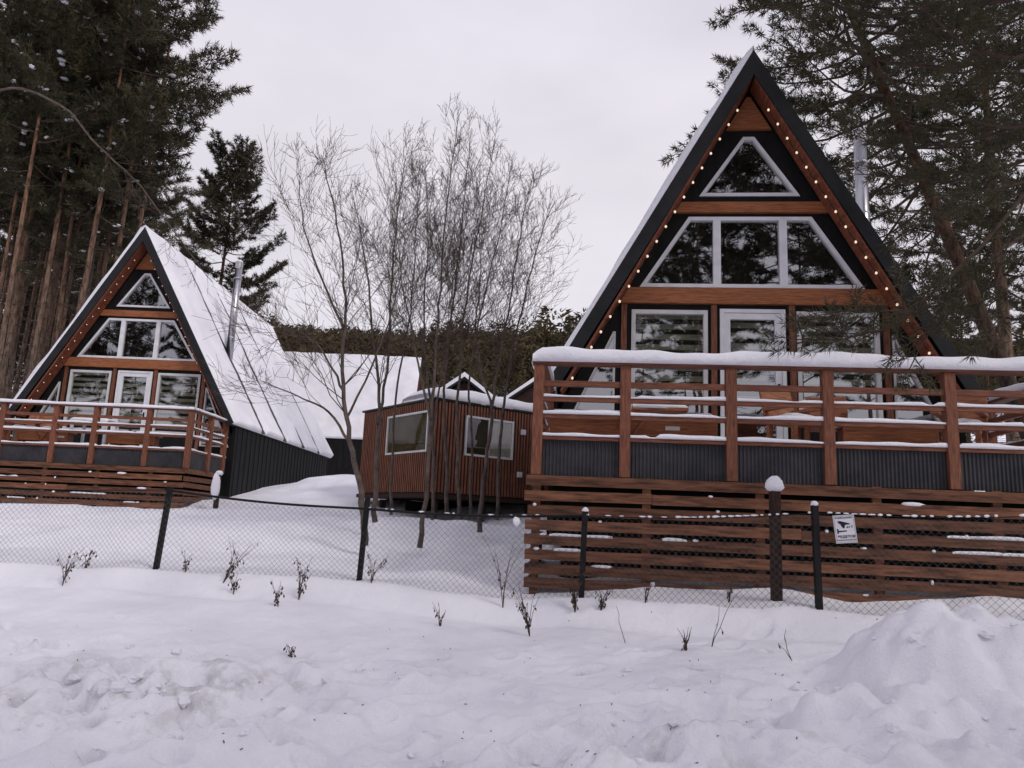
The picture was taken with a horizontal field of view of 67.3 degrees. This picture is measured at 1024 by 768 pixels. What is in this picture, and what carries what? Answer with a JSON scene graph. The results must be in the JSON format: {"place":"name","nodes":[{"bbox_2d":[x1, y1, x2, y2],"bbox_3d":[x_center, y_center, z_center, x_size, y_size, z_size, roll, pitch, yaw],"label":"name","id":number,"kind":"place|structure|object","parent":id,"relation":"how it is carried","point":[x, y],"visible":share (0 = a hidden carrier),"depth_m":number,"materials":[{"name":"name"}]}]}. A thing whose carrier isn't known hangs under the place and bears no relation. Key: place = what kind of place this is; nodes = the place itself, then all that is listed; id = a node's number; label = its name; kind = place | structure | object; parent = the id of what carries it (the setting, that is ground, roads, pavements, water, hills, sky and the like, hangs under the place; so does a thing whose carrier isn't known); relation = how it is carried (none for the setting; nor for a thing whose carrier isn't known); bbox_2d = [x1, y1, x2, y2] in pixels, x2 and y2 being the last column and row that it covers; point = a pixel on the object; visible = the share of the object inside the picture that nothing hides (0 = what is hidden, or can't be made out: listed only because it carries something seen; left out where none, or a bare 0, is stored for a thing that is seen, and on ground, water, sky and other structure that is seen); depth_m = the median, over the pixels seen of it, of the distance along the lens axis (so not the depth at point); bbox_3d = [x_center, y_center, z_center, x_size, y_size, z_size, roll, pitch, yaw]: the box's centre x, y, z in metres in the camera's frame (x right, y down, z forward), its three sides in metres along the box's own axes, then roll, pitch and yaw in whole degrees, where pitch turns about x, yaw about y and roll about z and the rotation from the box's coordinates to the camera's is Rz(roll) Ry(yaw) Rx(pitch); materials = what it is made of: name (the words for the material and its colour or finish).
{"place":"outdoors","nodes":[
{"label":"outdoors","id":0,"kind":"place"},
{"bbox_2d":[0,362,1023,767],"bbox_3d":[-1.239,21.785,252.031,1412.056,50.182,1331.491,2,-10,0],"label":"ground","id":1,"kind":"structure","parent":0,"point":[382,632],"depth_m":7.16,"materials":[{"name":"snow"}]},
{"bbox_2d":[0,0,46,397],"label":"pine tree","id":2,"kind":"object","parent":1,"relation":"on","point":[10,212],"visible":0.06,"depth_m":29.97,"materials":[{"name":"green plant"}]},
{"bbox_2d":[0,239,50,373],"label":"pine tree","id":3,"kind":"object","parent":1,"relation":"on","point":[23,314],"visible":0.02,"depth_m":47.43,"materials":[{"name":"green plant"}]},
{"bbox_2d":[0,244,51,383],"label":"pine tree","id":4,"kind":"object","parent":1,"relation":"on","point":[17,359],"visible":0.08,"depth_m":47.28,"materials":[{"name":"green plant"}]},
{"bbox_2d":[0,197,55,385],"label":"pine tree","id":5,"kind":"object","parent":1,"relation":"on","point":[1,234],"visible":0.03,"depth_m":47.49,"materials":[{"name":"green plant"}]},
{"bbox_2d":[0,0,64,314],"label":"pine tree","id":6,"kind":"object","parent":1,"relation":"on","point":[24,139],"visible":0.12,"depth_m":27.57,"materials":[{"name":"green plant"}]},
{"bbox_2d":[0,46,73,340],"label":"pine tree","id":7,"kind":"object","parent":1,"relation":"on","point":[2,301],"visible":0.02,"depth_m":31.23,"materials":[{"name":"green plant"}]},
{"bbox_2d":[0,192,78,398],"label":"pine tree","id":8,"kind":"object","parent":1,"relation":"on","point":[25,283],"visible":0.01,"depth_m":38.88,"materials":[{"name":"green plant"}]},
{"bbox_2d":[3,256,77,379],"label":"pine tree","id":9,"kind":"object","parent":1,"relation":"on","point":[24,324],"visible":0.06,"depth_m":47.83,"materials":[{"name":"green plant"}]},
{"bbox_2d":[0,45,85,398],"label":"pine tree","id":10,"kind":"object","parent":1,"relation":"on","point":[9,384],"visible":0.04,"depth_m":29.52,"materials":[{"name":"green plant"}]},
{"bbox_2d":[0,131,93,440],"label":"pine tree","id":11,"kind":"object","parent":1,"relation":"on","point":[34,326],"visible":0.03,"depth_m":35.11,"materials":[{"name":"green plant"}]},
{"bbox_2d":[0,0,97,337],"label":"pine tree","id":12,"kind":"object","parent":1,"relation":"on","point":[18,113],"visible":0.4,"depth_m":26.20,"materials":[{"name":"green plant"}]},
{"bbox_2d":[0,189,100,398],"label":"pine tree","id":13,"kind":"object","parent":1,"relation":"on","point":[76,279],"visible":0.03,"depth_m":31.49,"materials":[{"name":"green plant"}]},
{"bbox_2d":[0,2,100,407],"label":"pine tree","id":14,"kind":"object","parent":1,"relation":"on","point":[10,179],"visible":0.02,"depth_m":27.74,"materials":[{"name":"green plant"}]},
{"bbox_2d":[15,282,93,372],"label":"pine tree","id":15,"kind":"object","parent":1,"relation":"on","point":[20,345],"depth_m":44.23,"materials":[{"name":"green plant"}]},
{"bbox_2d":[0,1,129,406],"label":"pine tree","id":16,"kind":"object","parent":1,"relation":"on","point":[7,349],"visible":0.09,"depth_m":27.02,"materials":[{"name":"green plant"}]},
{"bbox_2d":[4,222,129,338],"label":"pine tree","id":17,"kind":"object","parent":1,"relation":"on","point":[62,272],"visible":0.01,"depth_m":37.77,"materials":[{"name":"green plant"}]},
{"bbox_2d":[57,549,82,585],"bbox_3d":[-5.624,2.319,9.748,0.232,0.510,0.260,-3,-11,27],"label":"dry weed","id":18,"kind":"object","parent":1,"relation":"on","point":[65,571],"visible":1,"depth_m":9.74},
{"bbox_2d":[15,194,130,384],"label":"pine tree","id":19,"kind":"object","parent":1,"relation":"on","point":[55,301],"visible":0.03,"depth_m":32.68,"materials":[{"name":"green plant"}]},
{"bbox_2d":[11,156,139,366],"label":"pine tree","id":20,"kind":"object","parent":1,"relation":"on","point":[55,322],"visible":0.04,"depth_m":30.72,"materials":[{"name":"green plant"}]},
{"bbox_2d":[0,0,158,370],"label":"pine tree","id":21,"kind":"object","parent":1,"relation":"on","point":[91,95],"visible":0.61,"depth_m":25.13,"materials":[{"name":"green plant"}]},
{"bbox_2d":[0,0,165,440],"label":"pine tree","id":22,"kind":"object","parent":1,"relation":"on","point":[62,47],"visible":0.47,"depth_m":25.81,"materials":[{"name":"green plant"}]},
{"bbox_2d":[0,0,165,374],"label":"pine tree","id":23,"kind":"object","parent":1,"relation":"on","point":[66,256],"visible":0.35,"depth_m":26.67,"materials":[{"name":"green plant"}]},
{"bbox_2d":[0,0,176,366],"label":"pine tree","id":24,"kind":"object","parent":1,"relation":"on","point":[45,323],"visible":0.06,"depth_m":27.89,"materials":[{"name":"green plant"}]},
{"bbox_2d":[8,32,186,369],"bbox_3d":[-16.976,-8.083,29.783,6.758,24.986,6.514,4,-10,-9],"label":"pine tree","id":25,"kind":"object","parent":1,"relation":"on","point":[111,242],"visible":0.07,"depth_m":29.44,"materials":[{"name":"green plant"}]},
{"bbox_2d":[35,3,165,344],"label":"pine tree","id":26,"kind":"object","parent":1,"relation":"on","point":[72,266],"visible":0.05,"depth_m":28.71,"materials":[{"name":"green plant"}]},
{"bbox_2d":[44,80,164,318],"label":"pine tree","id":27,"kind":"object","parent":1,"relation":"on","point":[109,266],"depth_m":34.88,"materials":[{"name":"green plant"}]},
{"bbox_2d":[86,105,140,298],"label":"pine tree","id":28,"kind":"object","parent":1,"relation":"on","point":[90,282],"visible":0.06,"depth_m":28.12,"materials":[{"name":"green plant"}]},
{"bbox_2d":[0,398,228,508],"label":"timber deck","id":29,"kind":"structure","parent":1,"relation":"on","point":[39,466],"depth_m":19.32,"materials":[{"name":"wood"}]},
{"bbox_2d":[4,415,43,441],"bbox_3d":[-12.754,1.159,20.099,0.595,0.914,0.704,-2,-11,23],"label":"garden chair","id":30,"kind":"object","parent":29,"relation":"on","point":[28,424],"visible":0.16,"depth_m":20.23,"materials":[{"name":"orange wood"}]},
{"bbox_2d":[15,426,76,442],"bbox_3d":[-12.054,1.370,19.897,1.300,0.525,0.542,2,-10,0],"label":"timber bench","id":31,"kind":"object","parent":29,"relation":"on","point":[24,436],"visible":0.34,"depth_m":19.68,"materials":[{"name":"orange wood"}]},
{"bbox_2d":[35,416,66,441],"bbox_3d":[-12.184,1.217,20.281,0.704,0.914,0.595,-6,-13,38],"label":"garden chair","id":32,"kind":"object","parent":29,"relation":"on","point":[46,418],"visible":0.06,"depth_m":20.37,"materials":[{"name":"orange wood"}]},
{"bbox_2d":[70,417,119,444],"bbox_3d":[-11.042,1.314,20.306,1.000,0.826,0.747,2,-10,0],"label":"garden table","id":33,"kind":"object","parent":29,"relation":"on","point":[90,420],"visible":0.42,"depth_m":20.05,"materials":[{"name":"white plastic"}]},
{"bbox_2d":[106,434,161,446],"bbox_3d":[-9.758,1.492,19.858,1.200,0.467,0.543,2,-10,0],"label":"timber bench","id":34,"kind":"object","parent":29,"relation":"on","point":[118,440],"visible":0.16,"depth_m":19.65,"materials":[{"name":"wood"}]},
{"bbox_2d":[50,15,180,322],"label":"pine tree","id":35,"kind":"object","parent":1,"relation":"on","point":[161,199],"depth_m":34.34,"materials":[{"name":"green plant"}]},
{"bbox_2d":[0,87,237,296],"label":"bare tree","id":36,"kind":"object","parent":1,"relation":"on","point":[66,109],"visible":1,"depth_m":15.04,"materials":[{"name":"brown plant"}]},
{"bbox_2d":[21,0,218,291],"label":"pine tree","id":37,"kind":"object","parent":1,"relation":"on","point":[181,179],"visible":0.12,"depth_m":30.45,"materials":[{"name":"green plant"}]},
{"bbox_2d":[54,74,193,276],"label":"pine tree","id":38,"kind":"object","parent":1,"relation":"on","point":[185,168],"depth_m":40.78,"materials":[{"name":"green plant"}]},
{"bbox_2d":[12,0,241,368],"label":"pine tree","id":39,"kind":"object","parent":1,"relation":"on","point":[142,116],"visible":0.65,"depth_m":25.90,"materials":[{"name":"green plant"}]},
{"bbox_2d":[69,56,188,313],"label":"pine tree","id":40,"kind":"object","parent":1,"relation":"on","point":[100,258],"visible":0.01,"depth_m":32.05,"materials":[{"name":"green plant"}]},
{"bbox_2d":[78,0,223,283],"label":"pine tree","id":41,"kind":"object","parent":1,"relation":"on","point":[178,216],"visible":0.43,"depth_m":28.23,"materials":[{"name":"green plant"}]},
{"bbox_2d":[51,0,253,307],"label":"pine tree","id":42,"kind":"object","parent":1,"relation":"on","point":[234,90],"visible":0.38,"depth_m":27.68,"materials":[{"name":"green plant"}]},
{"bbox_2d":[8,225,333,496],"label":"frame house","id":43,"kind":"structure","parent":1,"relation":"on","point":[130,344],"depth_m":22.81,"materials":[{"name":"black metal"}]},
{"bbox_2d":[39,381,60,412],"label":"window","id":44,"kind":"structure","parent":43,"relation":"in","point":[57,388],"depth_m":22.22,"materials":[{"name":"grey plastic"}]},
{"bbox_2d":[62,369,111,429],"bbox_3d":[-12.252,0.475,22.231,1.200,1.760,0.139,2,-10,1],"label":"window","id":45,"kind":"structure","parent":43,"relation":"in","point":[73,371],"depth_m":22.31,"materials":[{"name":"grey plastic"}]},
{"bbox_2d":[108,370,152,445],"bbox_3d":[-10.969,0.784,22.144,1.010,2.350,0.179,2,-10,1],"label":"door","id":46,"kind":"structure","parent":43,"relation":"in","point":[122,374],"depth_m":22.26,"materials":[{"name":"white plastic"}]},
{"bbox_2d":[77,318,195,361],"bbox_3d":[-10.903,-1.304,22.535,3.500,1.200,0.125,2,-10,1],"label":"window","id":47,"kind":"structure","parent":43,"relation":"in","point":[122,337],"depth_m":22.49,"materials":[{"name":"white plastic"}]},
{"bbox_2d":[117,273,169,308],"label":"window","id":48,"kind":"structure","parent":43,"relation":"in","point":[120,304],"depth_m":22.73,"materials":[{"name":"white plastic"}]},
{"bbox_2d":[152,373,200,434],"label":"window","id":49,"kind":"structure","parent":43,"relation":"in","point":[160,375],"depth_m":22.27,"materials":[{"name":"grey plastic"}]},
{"bbox_2d":[199,387,227,446],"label":"window","id":50,"kind":"structure","parent":43,"relation":"in","point":[206,390],"depth_m":22.09,"materials":[{"name":"grey plastic"}]},
{"bbox_2d":[211,471,222,508],"bbox_3d":[-7.296,2.828,18.914,0.232,1.400,0.251,2,-10,0],"label":"timber post","id":51,"kind":"object","parent":1,"relation":"on","point":[216,484],"visible":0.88,"depth_m":18.89,"materials":[{"name":"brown wood"}]},
{"bbox_2d":[174,126,287,313],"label":"pine tree","id":52,"kind":"object","parent":1,"relation":"on","point":[240,191],"visible":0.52,"depth_m":46.94,"materials":[{"name":"green plant"}]},
{"bbox_2d":[223,541,258,582],"bbox_3d":[-3.394,2.205,9.579,0.381,0.594,0.256,2,-10,0],"label":"dry weed","id":53,"kind":"object","parent":1,"relation":"on","point":[232,566],"visible":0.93,"depth_m":9.56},
{"bbox_2d":[294,557,312,599],"bbox_3d":[-2.487,2.311,9.117,0.143,0.524,0.198,-4,-12,32],"label":"dry weed","id":54,"kind":"object","parent":1,"relation":"on","point":[300,590],"visible":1,"depth_m":9.11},
{"bbox_2d":[175,116,506,545],"bbox_3d":[-3.030,-1.151,13.257,4.804,7.637,4.272,7,-11,-25],"label":"bare tree","id":55,"kind":"object","parent":1,"relation":"on","point":[346,413],"visible":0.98,"depth_m":12.93,"materials":[{"name":"brown plant"}]},
{"bbox_2d":[284,352,421,475],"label":"frame house","id":56,"kind":"structure","parent":1,"relation":"on","point":[339,462],"depth_m":47.48,"materials":[{"name":"white metal"}]},
{"bbox_2d":[276,117,434,522],"bbox_3d":[-3.077,-1.450,14.261,3.171,7.864,3.398,2,-10,0],"label":"bare tree","id":57,"kind":"object","parent":1,"relation":"on","point":[376,461],"visible":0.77,"depth_m":14.45,"materials":[{"name":"brown plant"}]},
{"bbox_2d":[367,554,387,582],"bbox_3d":[-1.637,2.237,9.331,0.297,0.392,0.109,4,-10,-6],"label":"dry weed","id":58,"kind":"object","parent":1,"relation":"on","point":[371,571],"visible":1,"depth_m":9.33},
{"bbox_2d":[330,128,507,519],"bbox_3d":[-1.878,-1.383,14.797,3.331,7.843,2.564,0,-11,14],"label":"bare tree","id":59,"kind":"object","parent":1,"relation":"on","point":[432,442],"visible":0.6,"depth_m":15.01,"materials":[{"name":"brown plant"}]},
{"bbox_2d":[343,105,531,519],"bbox_3d":[-1.436,-1.504,14.510,3.623,7.973,2.056,5,-11,-14],"label":"bare tree","id":60,"kind":"object","parent":1,"relation":"on","point":[459,510],"visible":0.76,"depth_m":14.52,"materials":[{"name":"brown plant"}]},
{"bbox_2d":[327,92,550,547],"bbox_3d":[-1.286,-1.214,12.960,3.937,7.808,2.577,2,-10,0],"label":"bare tree","id":61,"kind":"object","parent":1,"relation":"on","point":[426,491],"visible":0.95,"depth_m":12.98,"materials":[{"name":"brown plant"}]},
{"bbox_2d":[374,144,505,514],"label":"bare tree","id":62,"kind":"object","parent":1,"relation":"on","point":[392,460],"visible":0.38,"depth_m":15.89,"materials":[{"name":"brown plant"}]},
{"bbox_2d":[356,387,547,521],"bbox_3d":[-0.988,2.490,21.435,5.320,4.005,3.919,10,-13,-36],"label":"batten cabin","id":63,"kind":"object","parent":1,"relation":"on","point":[411,429],"visible":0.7,"depth_m":19.56,"materials":[{"name":"brown wood"}]},
{"bbox_2d":[464,415,513,459],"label":"window","id":64,"kind":"structure","parent":63,"relation":"in","point":[467,416],"depth_m":19.49,"materials":[{"name":"grey plastic"}]},
{"bbox_2d":[441,372,492,394],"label":"garden shed","id":65,"kind":"structure","parent":1,"relation":"on","point":[476,386],"depth_m":36.48,"materials":[{"name":"black metal"}]},
{"bbox_2d":[413,107,535,512],"bbox_3d":[-0.792,-1.677,15.565,2.598,8.607,2.142,2,-10,0],"label":"bare tree","id":66,"kind":"object","parent":1,"relation":"on","point":[446,505],"visible":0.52,"depth_m":15.50,"materials":[{"name":"brown plant"}]},
{"bbox_2d":[426,145,544,519],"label":"bare tree","id":67,"kind":"object","parent":1,"relation":"on","point":[472,450],"visible":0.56,"depth_m":15.53,"materials":[{"name":"brown plant"}]},
{"bbox_2d":[402,157,570,532],"bbox_3d":[-0.382,-0.867,14.205,2.589,7.096,3.040,11,-13,-39],"label":"bare tree","id":68,"kind":"object","parent":1,"relation":"on","point":[481,502],"visible":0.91,"depth_m":14.02,"materials":[{"name":"brown plant"}]},
{"bbox_2d":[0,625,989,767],"bbox_3d":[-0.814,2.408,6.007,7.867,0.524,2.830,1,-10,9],"label":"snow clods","id":69,"kind":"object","parent":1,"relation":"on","point":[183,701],"visible":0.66,"depth_m":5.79,"materials":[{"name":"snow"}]},
{"bbox_2d":[481,531,537,607],"bbox_3d":[-0.063,2.114,8.770,0.694,0.892,0.308,2,-10,0],"label":"dry weed","id":70,"kind":"object","parent":1,"relation":"on","point":[499,580],"visible":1,"depth_m":8.78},
{"bbox_2d":[0,486,1023,619],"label":"chain link fence","id":71,"kind":"object","parent":1,"relation":"on","point":[816,555],"visible":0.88,"depth_m":8.89,"materials":[{"name":"metal"}]},
{"bbox_2d":[832,514,857,543],"bbox_3d":[3.437,1.497,7.937,0.205,0.285,0.006,-7,-12,15],"label":"warning sign","id":72,"kind":"object","parent":71,"relation":"attached to","point":[844,528],"visible":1,"depth_m":7.94,"materials":[{"name":"plastic"}]},
{"bbox_2d":[506,377,533,402],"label":"garden shed","id":73,"kind":"structure","parent":1,"relation":"on","point":[523,393],"depth_m":36.66,"materials":[{"name":"black metal"}]},
{"bbox_2d":[451,171,590,519],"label":"bare tree","id":74,"kind":"object","parent":1,"relation":"on","point":[500,442],"visible":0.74,"depth_m":15.40,"materials":[{"name":"brown plant"}]},
{"bbox_2d":[506,580,538,635],"bbox_3d":[0.099,2.318,7.910,0.351,0.578,0.158,2,-10,0],"label":"dry weed","id":75,"kind":"object","parent":1,"relation":"on","point":[527,622],"visible":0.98,"depth_m":7.93,"materials":[{"name":"plant"}]},
{"bbox_2d":[561,571,584,611],"bbox_3d":[0.660,2.312,8.547,0.296,0.466,0.132,2,-10,0],"label":"dry weed","id":76,"kind":"object","parent":1,"relation":"on","point":[574,601],"visible":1,"depth_m":8.53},
{"bbox_2d":[595,583,615,609],"bbox_3d":[1.022,2.355,8.494,0.225,0.319,0.142,2,-10,0],"label":"dry weed","id":77,"kind":"object","parent":1,"relation":"on","point":[602,605],"visible":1,"depth_m":8.46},
{"bbox_2d":[257,306,1023,396],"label":"forest","id":78,"kind":"object","parent":1,"relation":"on","point":[522,371],"visible":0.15,"depth_m":118.86,"materials":[{"name":"plant"}]},
{"bbox_2d":[546,45,987,533],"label":"frame house","id":79,"kind":"structure","parent":1,"relation":"on","point":[755,238],"depth_m":12.37,"materials":[{"name":"black metal"}]},
{"bbox_2d":[574,331,615,409],"bbox_3d":[1.225,-0.009,12.312,0.830,1.700,0.125,1,-10,6],"label":"window","id":80,"kind":"structure","parent":79,"relation":"in","point":[613,336],"depth_m":12.27,"materials":[{"name":"grey plastic"}]},
{"bbox_2d":[631,309,707,412],"bbox_3d":[2.497,-0.312,12.243,1.200,1.760,0.139,1,-10,6],"label":"window","id":81,"kind":"structure","parent":79,"relation":"in","point":[636,313],"depth_m":12.34,"materials":[{"name":"grey plastic"}]},
{"bbox_2d":[699,137,799,196],"bbox_3d":[3.900,-3.568,12.694,1.600,1.040,0.125,1,-10,6],"label":"window","id":82,"kind":"structure","parent":79,"relation":"in","point":[745,140],"depth_m":12.62,"materials":[{"name":"white plastic"}]},
{"bbox_2d":[571,108,931,379],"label":"string lights","id":83,"kind":"object","parent":79,"relation":"attached to","point":[656,241],"visible":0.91,"depth_m":12.10,"materials":[{"name":"black paint"}]},
{"bbox_2d":[640,217,864,288],"bbox_3d":[3.836,-2.113,12.430,3.500,1.200,0.125,1,-10,6],"label":"window","id":84,"kind":"structure","parent":79,"relation":"in","point":[716,222],"depth_m":12.38,"materials":[{"name":"white plastic"}]},
{"bbox_2d":[720,309,787,438],"bbox_3d":[3.771,-0.025,12.037,1.010,2.350,0.179,1,-10,6],"label":"door","id":85,"kind":"structure","parent":79,"relation":"in","point":[726,315],"depth_m":12.17,"materials":[{"name":"white plastic"}]},
{"bbox_2d":[796,311,882,417],"bbox_3d":[5.071,-0.252,11.964,1.240,1.760,0.139,1,-10,6],"label":"window","id":86,"kind":"structure","parent":79,"relation":"in","point":[877,382],"depth_m":12.02,"materials":[{"name":"glass"}]},
{"bbox_2d":[891,336,940,432],"bbox_3d":[6.264,0.109,11.766,0.830,1.700,0.125,1,-10,6],"label":"window","id":87,"kind":"structure","parent":79,"relation":"in","point":[926,400],"depth_m":11.77,"materials":[{"name":"grey plastic"}]},
{"bbox_2d":[522,346,1023,601],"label":"timber deck","id":88,"kind":"structure","parent":1,"relation":"on","point":[581,468],"depth_m":9.21,"materials":[{"name":"wood"}]},
{"bbox_2d":[549,409,715,436],"bbox_3d":[1.550,0.611,10.009,2.100,0.491,0.542,1,-10,6],"label":"timber bench","id":89,"kind":"object","parent":88,"relation":"on","point":[646,428],"visible":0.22,"depth_m":9.79,"materials":[{"name":"orange wood"}]},
{"bbox_2d":[631,404,688,413],"bbox_3d":[2.017,0.608,10.605,0.750,0.686,0.641,1,-10,6],"label":"garden table","id":90,"kind":"object","parent":88,"relation":"on","point":[659,409],"visible":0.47,"depth_m":10.37,"materials":[{"name":"orange wood"}]},
{"bbox_2d":[759,392,820,441],"bbox_3d":[3.782,0.493,10.354,0.595,0.914,0.704,7,-11,-22],"label":"garden chair","id":91,"kind":"object","parent":88,"relation":"on","point":[780,411],"visible":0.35,"depth_m":10.48,"materials":[{"name":"orange wood"}]},
{"bbox_2d":[803,397,847,440],"bbox_3d":[4.371,0.578,10.681,0.595,0.914,0.704,-2,-11,23],"label":"garden chair","id":92,"kind":"object","parent":88,"relation":"on","point":[842,413],"visible":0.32,"depth_m":10.85,"materials":[{"name":"orange wood"}]},
{"bbox_2d":[835,427,935,443],"bbox_3d":[4.748,0.729,9.838,1.100,0.467,0.543,1,-10,6],"label":"timber bench","id":93,"kind":"object","parent":88,"relation":"on","point":[904,435],"visible":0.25,"depth_m":9.64,"materials":[{"name":"wood"}]},
{"bbox_2d":[930,396,987,442],"bbox_3d":[5.941,0.549,10.154,0.595,0.914,0.704,-6,-13,40],"label":"garden chair","id":94,"kind":"object","parent":88,"relation":"on","point":[964,417],"visible":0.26,"depth_m":10.21,"materials":[{"name":"orange wood"}]},
{"bbox_2d":[765,476,783,600],"bbox_3d":[2.872,1.897,8.371,0.202,1.790,0.202,2,-10,0],"label":"timber post","id":95,"kind":"object","parent":1,"relation":"on","point":[774,486],"visible":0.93,"depth_m":8.37,"materials":[{"name":"brown wood"}]},
{"bbox_2d":[656,0,1023,439],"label":"pine tree","id":96,"kind":"object","parent":1,"relation":"on","point":[884,95],"visible":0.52,"depth_m":18.12,"materials":[{"name":"green plant"}]},
{"bbox_2d":[739,600,1023,753],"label":"snow heap","id":97,"kind":"object","parent":1,"relation":"on","point":[930,672],"visible":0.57,"depth_m":5.58,"materials":[{"name":"snow"}]},
{"bbox_2d":[760,0,1023,437],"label":"pine tree","id":98,"kind":"object","parent":1,"relation":"on","point":[954,65],"visible":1,"depth_m":9.25,"materials":[{"name":"green plant"}]},
{"bbox_2d":[822,0,1023,442],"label":"pine tree","id":99,"kind":"object","parent":1,"relation":"on","point":[985,285],"visible":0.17,"depth_m":21.18,"materials":[{"name":"green plant"}]},
{"bbox_2d":[929,257,1010,442],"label":"pine tree","id":100,"kind":"object","parent":1,"relation":"on","point":[977,378],"visible":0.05,"depth_m":51.28,"materials":[{"name":"green plant"}]},
{"bbox_2d":[918,177,1023,442],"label":"pine tree","id":101,"kind":"object","parent":1,"relation":"on","point":[985,382],"visible":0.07,"depth_m":38.98,"materials":[{"name":"green plant"}]},
{"bbox_2d":[943,0,1023,347],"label":"pine tree","id":102,"kind":"object","parent":1,"relation":"on","point":[1017,340],"visible":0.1,"depth_m":26.02,"materials":[{"name":"green plant"}]},
{"bbox_2d":[0,0,1023,340],"label":"sky","id":103,"kind":"structure","parent":0,"point":[598,89],"materials":[{"name":"white"}]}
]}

